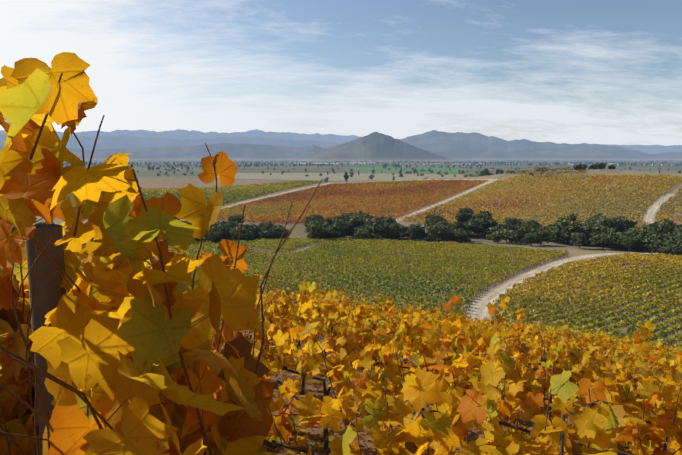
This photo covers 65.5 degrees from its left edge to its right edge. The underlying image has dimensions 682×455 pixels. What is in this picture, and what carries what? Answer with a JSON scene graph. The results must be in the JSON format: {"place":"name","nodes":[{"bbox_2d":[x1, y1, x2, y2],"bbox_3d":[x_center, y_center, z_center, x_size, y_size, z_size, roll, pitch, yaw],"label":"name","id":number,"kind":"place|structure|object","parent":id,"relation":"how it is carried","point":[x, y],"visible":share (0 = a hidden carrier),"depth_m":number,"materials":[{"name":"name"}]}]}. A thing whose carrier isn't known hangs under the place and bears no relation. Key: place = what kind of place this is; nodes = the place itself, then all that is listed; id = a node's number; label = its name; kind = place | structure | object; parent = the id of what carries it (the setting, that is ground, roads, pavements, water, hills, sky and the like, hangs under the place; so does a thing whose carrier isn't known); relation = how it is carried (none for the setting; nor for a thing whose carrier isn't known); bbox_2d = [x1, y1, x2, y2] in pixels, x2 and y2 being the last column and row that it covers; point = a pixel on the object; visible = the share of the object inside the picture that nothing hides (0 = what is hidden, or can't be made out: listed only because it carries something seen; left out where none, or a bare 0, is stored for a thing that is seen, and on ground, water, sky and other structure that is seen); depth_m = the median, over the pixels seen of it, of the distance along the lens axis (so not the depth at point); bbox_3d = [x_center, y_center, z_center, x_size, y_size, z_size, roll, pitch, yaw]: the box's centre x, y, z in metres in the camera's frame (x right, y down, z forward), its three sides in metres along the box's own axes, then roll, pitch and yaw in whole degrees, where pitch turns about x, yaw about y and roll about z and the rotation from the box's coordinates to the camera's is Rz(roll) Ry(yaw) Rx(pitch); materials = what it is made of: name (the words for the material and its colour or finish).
{"place":"outdoors","nodes":[
{"label":"outdoors","id":0,"kind":"place"},
{"bbox_2d":[10,73,216,454],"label":"canes","id":1,"kind":"object","parent":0,"point":[37,379],"visible":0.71,"depth_m":1.23,"materials":[{"name":"brown wood"}]},
{"bbox_2d":[0,57,681,454],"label":"vine leaves","id":2,"kind":"object","parent":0,"point":[604,427],"visible":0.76,"depth_m":2.18,"materials":[{"name":"yellow plant"}]},
{"bbox_2d":[0,129,681,454],"bbox_3d":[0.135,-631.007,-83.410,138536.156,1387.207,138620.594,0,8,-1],"label":"terrain","id":3,"kind":"structure","parent":0,"point":[179,146],"depth_m":2293.55,"materials":[{"name":"brown soil"}]},
{"bbox_2d":[26,224,66,454],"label":"wood post","id":4,"kind":"object","parent":3,"relation":"on","point":[49,291],"visible":0.38,"depth_m":1.31,"materials":[{"name":"brown wood"}]},
{"bbox_2d":[0,52,267,454],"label":"leaves","id":5,"kind":"object","parent":3,"relation":"on","point":[89,344],"visible":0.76,"depth_m":0.95,"materials":[{"name":"yellow plant"}]},
{"bbox_2d":[61,180,323,210],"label":"vineyard","id":6,"kind":"object","parent":3,"relation":"on","point":[235,193],"visible":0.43,"depth_m":477.77,"materials":[{"name":"yellow plant"}]},
{"bbox_2d":[205,231,223,242],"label":"tree","id":7,"kind":"object","parent":3,"relation":"on","point":[215,236],"visible":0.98,"depth_m":219.08,"materials":[{"name":"green plant"}]},
{"bbox_2d":[203,226,225,240],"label":"tree","id":8,"kind":"object","parent":3,"relation":"on","point":[213,228],"visible":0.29,"depth_m":222.94,"materials":[{"name":"green plant"}]},
{"bbox_2d":[217,225,231,239],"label":"tree","id":9,"kind":"object","parent":3,"relation":"on","point":[222,228],"visible":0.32,"depth_m":227.74,"materials":[{"name":"green plant"}]},
{"bbox_2d":[218,223,234,228],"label":"tree","id":10,"kind":"object","parent":3,"relation":"on","point":[227,224],"visible":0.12,"depth_m":232.56,"materials":[{"name":"green plant"}]},
{"bbox_2d":[229,221,240,227],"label":"tree","id":11,"kind":"object","parent":3,"relation":"on","point":[235,224],"visible":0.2,"depth_m":251.32,"materials":[{"name":"green plant"}]},
{"bbox_2d":[228,215,244,222],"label":"tree","id":12,"kind":"object","parent":3,"relation":"on","point":[238,218],"visible":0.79,"depth_m":287.99,"materials":[{"name":"green plant"}]},
{"bbox_2d":[229,225,254,239],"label":"creek shrub","id":13,"kind":"object","parent":3,"relation":"on","point":[236,231],"visible":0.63,"depth_m":222.20,"materials":[{"name":"green plant"}]},
{"bbox_2d":[237,232,254,241],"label":"tree","id":14,"kind":"object","parent":3,"relation":"on","point":[248,237],"visible":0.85,"depth_m":220.50,"materials":[{"name":"green plant"}]},
{"bbox_2d":[237,224,254,238],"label":"tree","id":15,"kind":"object","parent":3,"relation":"on","point":[246,226],"visible":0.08,"depth_m":232.97,"materials":[{"name":"green plant"}]},
{"bbox_2d":[247,223,258,233],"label":"tree","id":16,"kind":"object","parent":3,"relation":"on","point":[251,225],"visible":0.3,"depth_m":236.60,"materials":[{"name":"green plant"}]},
{"bbox_2d":[259,221,274,231],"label":"tree","id":17,"kind":"object","parent":3,"relation":"on","point":[268,223],"visible":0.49,"depth_m":249.39,"materials":[{"name":"green plant"}]},
{"bbox_2d":[262,223,282,230],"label":"tree","id":18,"kind":"object","parent":3,"relation":"on","point":[276,225],"visible":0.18,"depth_m":248.25,"materials":[{"name":"green plant"}]},
{"bbox_2d":[259,226,288,239],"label":"tree","id":19,"kind":"object","parent":3,"relation":"on","point":[273,233],"visible":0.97,"depth_m":227.04,"materials":[{"name":"green plant"}]},
{"bbox_2d":[302,215,323,225],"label":"tree","id":20,"kind":"object","parent":3,"relation":"on","point":[309,219],"visible":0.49,"depth_m":281.47,"materials":[{"name":"green plant"}]},
{"bbox_2d":[304,224,331,239],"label":"tree","id":21,"kind":"object","parent":3,"relation":"on","point":[316,231],"visible":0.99,"depth_m":222.44,"materials":[{"name":"green plant"}]},
{"bbox_2d":[315,218,333,238],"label":"tree","id":22,"kind":"object","parent":3,"relation":"on","point":[325,222],"visible":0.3,"depth_m":239.89,"materials":[{"name":"green plant"}]},
{"bbox_2d":[323,227,340,238],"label":"tree","id":23,"kind":"object","parent":3,"relation":"on","point":[335,234],"visible":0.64,"depth_m":226.48,"materials":[{"name":"green plant"}]},
{"bbox_2d":[327,219,346,236],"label":"tree","id":24,"kind":"object","parent":3,"relation":"on","point":[336,224],"visible":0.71,"depth_m":231.69,"materials":[{"name":"green plant"}]},
{"bbox_2d":[0,132,681,454],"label":"vine branches","id":25,"kind":"object","parent":3,"relation":"on","point":[35,368],"visible":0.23,"depth_m":1.51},
{"bbox_2d":[332,215,349,221],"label":"tree","id":26,"kind":"object","parent":3,"relation":"on","point":[344,218],"visible":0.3,"depth_m":262.44,"materials":[{"name":"green plant"}]},
{"bbox_2d":[340,225,350,234],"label":"tree","id":27,"kind":"object","parent":3,"relation":"on","point":[347,230],"visible":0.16,"depth_m":243.06,"materials":[{"name":"green plant"}]},
{"bbox_2d":[28,297,667,454],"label":"vine leaves","id":28,"kind":"object","parent":3,"relation":"on","point":[273,444],"visible":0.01,"depth_m":5.69,"materials":[{"name":"brown plant"}]},
{"bbox_2d":[217,179,487,223],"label":"vineyard hill","id":29,"kind":"structure","parent":3,"relation":"on","point":[373,188],"depth_m":377.05,"materials":[{"name":"orange plant"}]},
{"bbox_2d":[345,215,364,234],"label":"tree","id":30,"kind":"object","parent":3,"relation":"on","point":[355,222],"visible":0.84,"depth_m":244.66,"materials":[{"name":"green plant"}]},
{"bbox_2d":[349,211,369,215],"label":"tree","id":31,"kind":"object","parent":3,"relation":"on","point":[360,212],"visible":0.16,"depth_m":295.79,"materials":[{"name":"green plant"}]},
{"bbox_2d":[351,229,368,238],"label":"creek shrub","id":32,"kind":"object","parent":3,"relation":"on","point":[360,234],"visible":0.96,"depth_m":222.76,"materials":[{"name":"green plant"}]},
{"bbox_2d":[172,238,568,316],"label":"vineyard posts","id":33,"kind":"object","parent":3,"relation":"on","point":[435,280],"visible":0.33,"depth_m":149.24,"materials":[{"name":"brown wood"}]},
{"bbox_2d":[168,237,567,324],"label":"vineyard","id":34,"kind":"object","parent":33,"relation":"on","point":[421,267],"depth_m":152.95,"materials":[{"name":"green plant"}]},
{"bbox_2d":[366,230,380,238],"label":"creek shrub","id":35,"kind":"object","parent":3,"relation":"on","point":[372,235],"visible":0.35,"depth_m":231.42,"materials":[{"name":"green plant"}]},
{"bbox_2d":[364,218,388,238],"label":"tree","id":36,"kind":"object","parent":3,"relation":"on","point":[375,226],"visible":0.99,"depth_m":225.58,"materials":[{"name":"green plant"}]},
{"bbox_2d":[381,216,396,223],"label":"tree","id":37,"kind":"object","parent":3,"relation":"on","point":[390,220],"visible":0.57,"depth_m":262.18,"materials":[{"name":"green plant"}]},
{"bbox_2d":[384,223,400,239],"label":"tree","id":38,"kind":"object","parent":3,"relation":"on","point":[393,230],"visible":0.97,"depth_m":226.76,"materials":[{"name":"green plant"}]},
{"bbox_2d":[390,231,404,239],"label":"creek shrub","id":39,"kind":"object","parent":3,"relation":"on","point":[400,233],"visible":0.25,"depth_m":231.21,"materials":[{"name":"green plant"}]},
{"bbox_2d":[393,223,409,238],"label":"tree","id":40,"kind":"object","parent":3,"relation":"on","point":[405,227],"visible":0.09,"depth_m":242.27,"materials":[{"name":"green plant"}]},
{"bbox_2d":[259,293,565,454],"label":"vine stakes","id":41,"kind":"object","parent":3,"relation":"on","point":[562,440],"visible":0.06,"depth_m":4.44,"materials":[{"name":"brown wood"}]},
{"bbox_2d":[404,224,425,239],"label":"tree","id":42,"kind":"object","parent":3,"relation":"on","point":[413,231],"visible":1,"depth_m":235.54,"materials":[{"name":"green plant"}]},
{"bbox_2d":[425,219,437,226],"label":"tree","id":43,"kind":"object","parent":3,"relation":"on","point":[430,223],"visible":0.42,"depth_m":264.02,"materials":[{"name":"green plant"}]},
{"bbox_2d":[424,215,438,226],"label":"tree","id":44,"kind":"object","parent":3,"relation":"on","point":[433,217],"visible":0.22,"depth_m":275.30,"materials":[{"name":"green plant"}]},
{"bbox_2d":[426,224,450,241],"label":"tree","id":45,"kind":"object","parent":3,"relation":"on","point":[438,231],"visible":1,"depth_m":225.13,"materials":[{"name":"green plant"}]},
{"bbox_2d":[436,214,446,221],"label":"tree","id":46,"kind":"object","parent":3,"relation":"on","point":[441,218],"visible":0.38,"depth_m":293.32,"materials":[{"name":"green plant"}]},
{"bbox_2d":[215,342,670,454],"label":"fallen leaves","id":47,"kind":"object","parent":3,"relation":"on","point":[317,446],"visible":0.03,"depth_m":7.14,"materials":[{"name":"brown plant"}]},
{"bbox_2d":[438,221,450,238],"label":"tree","id":48,"kind":"object","parent":3,"relation":"on","point":[443,223],"visible":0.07,"depth_m":244.44,"materials":[{"name":"green plant"}]},
{"bbox_2d":[222,303,680,454],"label":"trellis wires","id":49,"kind":"object","parent":3,"relation":"on","point":[427,406],"depth_m":4.22,"materials":[{"name":"grey metal"}]},
{"bbox_2d":[451,221,464,228],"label":"tree","id":50,"kind":"object","parent":3,"relation":"on","point":[459,224],"visible":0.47,"depth_m":251.08,"materials":[{"name":"green plant"}]},
{"bbox_2d":[446,228,472,242],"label":"tree","id":51,"kind":"object","parent":3,"relation":"on","point":[457,234],"visible":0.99,"depth_m":225.16,"materials":[{"name":"green plant"}]},
{"bbox_2d":[455,212,473,222],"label":"tree","id":52,"kind":"object","parent":3,"relation":"on","point":[463,217],"visible":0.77,"depth_m":271.43,"materials":[{"name":"green plant"}]},
{"bbox_2d":[458,207,473,218],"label":"tree","id":53,"kind":"object","parent":3,"relation":"on","point":[467,210],"visible":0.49,"depth_m":291.02,"materials":[{"name":"green plant"}]},
{"bbox_2d":[257,286,678,372],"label":"vine leaves","id":54,"kind":"object","parent":3,"relation":"on","point":[474,322],"visible":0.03,"depth_m":16.31,"materials":[{"name":"yellow plant"}]},
{"bbox_2d":[462,218,483,232],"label":"tree","id":55,"kind":"object","parent":3,"relation":"on","point":[473,226],"visible":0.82,"depth_m":250.21,"materials":[{"name":"green plant"}]},
{"bbox_2d":[473,211,490,217],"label":"tree","id":56,"kind":"object","parent":3,"relation":"on","point":[486,212],"visible":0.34,"depth_m":270.94,"materials":[{"name":"green plant"}]},
{"bbox_2d":[473,211,492,219],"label":"tree","id":57,"kind":"object","parent":3,"relation":"on","point":[483,212],"visible":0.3,"depth_m":270.85,"materials":[{"name":"green plant"}]},
{"bbox_2d":[477,218,489,233],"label":"tree","id":58,"kind":"object","parent":3,"relation":"on","point":[484,221],"visible":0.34,"depth_m":260.22,"materials":[{"name":"green plant"}]},
{"bbox_2d":[479,217,498,229],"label":"tree","id":59,"kind":"object","parent":3,"relation":"on","point":[493,222],"visible":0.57,"depth_m":261.27,"materials":[{"name":"green plant"}]},
{"bbox_2d":[486,233,500,242],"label":"creek shrub","id":60,"kind":"object","parent":3,"relation":"on","point":[491,236],"visible":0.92,"depth_m":230.55,"materials":[{"name":"green plant"}]},
{"bbox_2d":[489,225,513,231],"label":"tree","id":61,"kind":"object","parent":3,"relation":"on","point":[493,228],"visible":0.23,"depth_m":255.22,"materials":[{"name":"green plant"}]},
{"bbox_2d":[497,221,513,231],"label":"tree","id":62,"kind":"object","parent":3,"relation":"on","point":[506,225],"visible":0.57,"depth_m":245.02,"materials":[{"name":"green plant"}]},
{"bbox_2d":[492,229,520,243],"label":"creek shrub","id":63,"kind":"object","parent":3,"relation":"on","point":[509,235],"visible":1,"depth_m":227.39,"materials":[{"name":"green plant"}]},
{"bbox_2d":[503,217,516,224],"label":"tree","id":64,"kind":"object","parent":3,"relation":"on","point":[512,221],"visible":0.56,"depth_m":268.69,"materials":[{"name":"green plant"}]},
{"bbox_2d":[502,229,523,241],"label":"tree","id":65,"kind":"object","parent":3,"relation":"on","point":[518,233],"visible":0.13,"depth_m":235.42,"materials":[{"name":"green plant"}]},
{"bbox_2d":[517,226,530,237],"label":"tree","id":66,"kind":"object","parent":3,"relation":"on","point":[522,230],"visible":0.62,"depth_m":243.53,"materials":[{"name":"green plant"}]},
{"bbox_2d":[514,224,533,228],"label":"tree","id":67,"kind":"object","parent":3,"relation":"on","point":[518,226],"visible":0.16,"depth_m":252.92,"materials":[{"name":"green plant"}]},
{"bbox_2d":[521,221,535,228],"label":"tree","id":68,"kind":"object","parent":3,"relation":"on","point":[529,223],"visible":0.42,"depth_m":258.92,"materials":[{"name":"green plant"}]},
{"bbox_2d":[522,233,543,245],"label":"tree","id":69,"kind":"object","parent":3,"relation":"on","point":[529,238],"visible":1,"depth_m":219.02,"materials":[{"name":"green plant"}]},
{"bbox_2d":[529,229,553,244],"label":"tree","id":70,"kind":"object","parent":3,"relation":"on","point":[544,234],"visible":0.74,"depth_m":223.79,"materials":[{"name":"green plant"}]},
{"bbox_2d":[534,165,550,174],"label":"bare tree","id":71,"kind":"object","parent":3,"relation":"on","point":[542,169],"visible":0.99,"depth_m":380.00,"materials":[{"name":"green plant"}]},
{"bbox_2d":[509,168,586,174],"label":"vineyard","id":72,"kind":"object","parent":3,"relation":"on","point":[548,172],"depth_m":393.28,"materials":[{"name":"yellow plant"}]},
{"bbox_2d":[545,223,566,242],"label":"tree","id":73,"kind":"object","parent":3,"relation":"on","point":[554,227],"visible":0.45,"depth_m":233.77,"materials":[{"name":"green plant"}]},
{"bbox_2d":[549,217,584,243],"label":"tree","id":74,"kind":"object","parent":3,"relation":"on","point":[568,226],"visible":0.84,"depth_m":230.83,"materials":[{"name":"green plant"}]},
{"bbox_2d":[453,312,681,354],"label":"grapevines","id":75,"kind":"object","parent":3,"relation":"on","point":[658,344],"depth_m":40.83,"materials":[{"name":"yellow plant"}]},
{"bbox_2d":[566,213,576,220],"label":"tree","id":76,"kind":"object","parent":3,"relation":"on","point":[572,217],"visible":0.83,"depth_m":276.02,"materials":[{"name":"green plant"}]},
{"bbox_2d":[565,227,590,240],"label":"tree","id":77,"kind":"object","parent":3,"relation":"on","point":[577,231],"visible":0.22,"depth_m":229.25,"materials":[{"name":"green plant"}]},
{"bbox_2d":[570,233,587,248],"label":"tree","id":78,"kind":"object","parent":3,"relation":"on","point":[578,239],"visible":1,"depth_m":213.35,"materials":[{"name":"green plant"}]},
{"bbox_2d":[492,252,680,345],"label":"vineyard posts","id":79,"kind":"object","parent":3,"relation":"on","point":[600,308],"visible":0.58,"depth_m":112.53,"materials":[{"name":"brown wood"}]},
{"bbox_2d":[492,252,681,347],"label":"vineyard","id":80,"kind":"object","parent":79,"relation":"on","point":[667,261],"depth_m":115.78,"materials":[{"name":"plant"}]},
{"bbox_2d":[588,163,598,168],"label":"crest tree","id":81,"kind":"object","parent":3,"relation":"on","point":[594,166],"visible":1,"depth_m":387.60,"materials":[{"name":"green plant"}]},
{"bbox_2d":[578,221,609,239],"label":"tree","id":82,"kind":"object","parent":3,"relation":"on","point":[589,226],"visible":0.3,"depth_m":228.57,"materials":[{"name":"green plant"}]},
{"bbox_2d":[584,213,605,223],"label":"tree","id":83,"kind":"object","parent":3,"relation":"on","point":[596,216],"visible":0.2,"depth_m":252.93,"materials":[{"name":"green plant"}]},
{"bbox_2d":[586,224,606,240],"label":"tree","id":84,"kind":"object","parent":3,"relation":"on","point":[591,234],"visible":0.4,"depth_m":226.47,"materials":[{"name":"green plant"}]},
{"bbox_2d":[598,163,606,170],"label":"crest tree","id":85,"kind":"object","parent":3,"relation":"on","point":[601,166],"visible":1,"depth_m":386.53,"materials":[{"name":"green plant"}]},
{"bbox_2d":[588,234,619,248],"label":"tree","id":86,"kind":"object","parent":3,"relation":"on","point":[598,240],"visible":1,"depth_m":214.35,"materials":[{"name":"green plant"}]},
{"bbox_2d":[587,216,620,229],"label":"tree","id":87,"kind":"object","parent":3,"relation":"on","point":[608,222],"visible":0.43,"depth_m":235.23,"materials":[{"name":"green plant"}]},
{"bbox_2d":[599,231,623,247],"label":"creek shrub","id":88,"kind":"object","parent":3,"relation":"on","point":[614,236],"visible":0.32,"depth_m":218.57,"materials":[{"name":"green plant"}]},
{"bbox_2d":[605,227,621,240],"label":"tree","id":89,"kind":"object","parent":3,"relation":"on","point":[612,230],"visible":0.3,"depth_m":222.77,"materials":[{"name":"green plant"}]},
{"bbox_2d":[609,215,636,231],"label":"tree","id":90,"kind":"object","parent":3,"relation":"on","point":[624,223],"visible":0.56,"depth_m":238.82,"materials":[{"name":"green plant"}]},
{"bbox_2d":[618,236,641,250],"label":"tree","id":91,"kind":"object","parent":3,"relation":"on","point":[628,242],"visible":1,"depth_m":211.62,"materials":[{"name":"green plant"}]},
{"bbox_2d":[614,239,645,249],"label":"tree","id":92,"kind":"object","parent":3,"relation":"on","point":[643,247],"visible":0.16,"depth_m":214.16,"materials":[{"name":"green plant"}]},
{"bbox_2d":[617,231,643,245],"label":"creek shrub","id":93,"kind":"object","parent":3,"relation":"on","point":[626,234],"visible":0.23,"depth_m":218.58,"materials":[{"name":"green plant"}]},
{"bbox_2d":[628,228,643,235],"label":"tree","id":94,"kind":"object","parent":3,"relation":"on","point":[637,232],"visible":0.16,"depth_m":222.25,"materials":[{"name":"green plant"}]},
{"bbox_2d":[637,233,656,250],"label":"tree","id":95,"kind":"object","parent":3,"relation":"on","point":[645,244],"visible":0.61,"depth_m":215.46,"materials":[{"name":"green plant"}]},
{"bbox_2d":[640,222,671,244],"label":"tree","id":96,"kind":"object","parent":3,"relation":"on","point":[653,227],"visible":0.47,"depth_m":217.23,"materials":[{"name":"green plant"}]},
{"bbox_2d":[649,239,665,253],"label":"creek shrub","id":97,"kind":"object","parent":3,"relation":"on","point":[653,242],"visible":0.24,"depth_m":200.58,"materials":[{"name":"green plant"}]},
{"bbox_2d":[645,232,672,252],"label":"tree","id":98,"kind":"object","parent":3,"relation":"on","point":[664,237],"visible":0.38,"depth_m":200.62,"materials":[{"name":"green plant"}]},
{"bbox_2d":[650,220,678,236],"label":"tree","id":99,"kind":"object","parent":3,"relation":"on","point":[673,226],"visible":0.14,"depth_m":220.17,"materials":[{"name":"green plant"}]},
{"bbox_2d":[655,189,681,224],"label":"vineyard hill","id":100,"kind":"structure","parent":3,"relation":"on","point":[669,208],"depth_m":284.00,"materials":[{"name":"yellow plant"}]},
{"bbox_2d":[658,243,681,254],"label":"tree","id":101,"kind":"object","parent":3,"relation":"on","point":[673,249],"visible":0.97,"depth_m":186.89,"materials":[{"name":"green plant"}]},
{"bbox_2d":[667,226,681,246],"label":"tree","id":102,"kind":"object","parent":3,"relation":"on","point":[675,232],"visible":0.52,"depth_m":191.49,"materials":[{"name":"green plant"}]},
{"bbox_2d":[674,232,681,251],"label":"tree","id":103,"kind":"object","parent":3,"relation":"on","point":[678,239],"visible":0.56,"depth_m":189.10,"materials":[{"name":"green plant"}]},
{"bbox_2d":[0,0,681,145],"label":"sky","id":104,"kind":"structure","parent":0,"point":[609,72],"materials":[{"name":"blue"}]},
{"bbox_2d":[21,274,681,438],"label":"vine leaves","id":105,"kind":"object","parent":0,"point":[589,352],"visible":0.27,"depth_m":12.23,"materials":[{"name":"yellow plant"}]},
{"bbox_2d":[401,174,681,226],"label":"vineyard hill","id":106,"kind":"structure","parent":0,"point":[622,183],"depth_m":325.23,"materials":[{"name":"yellow plant"}]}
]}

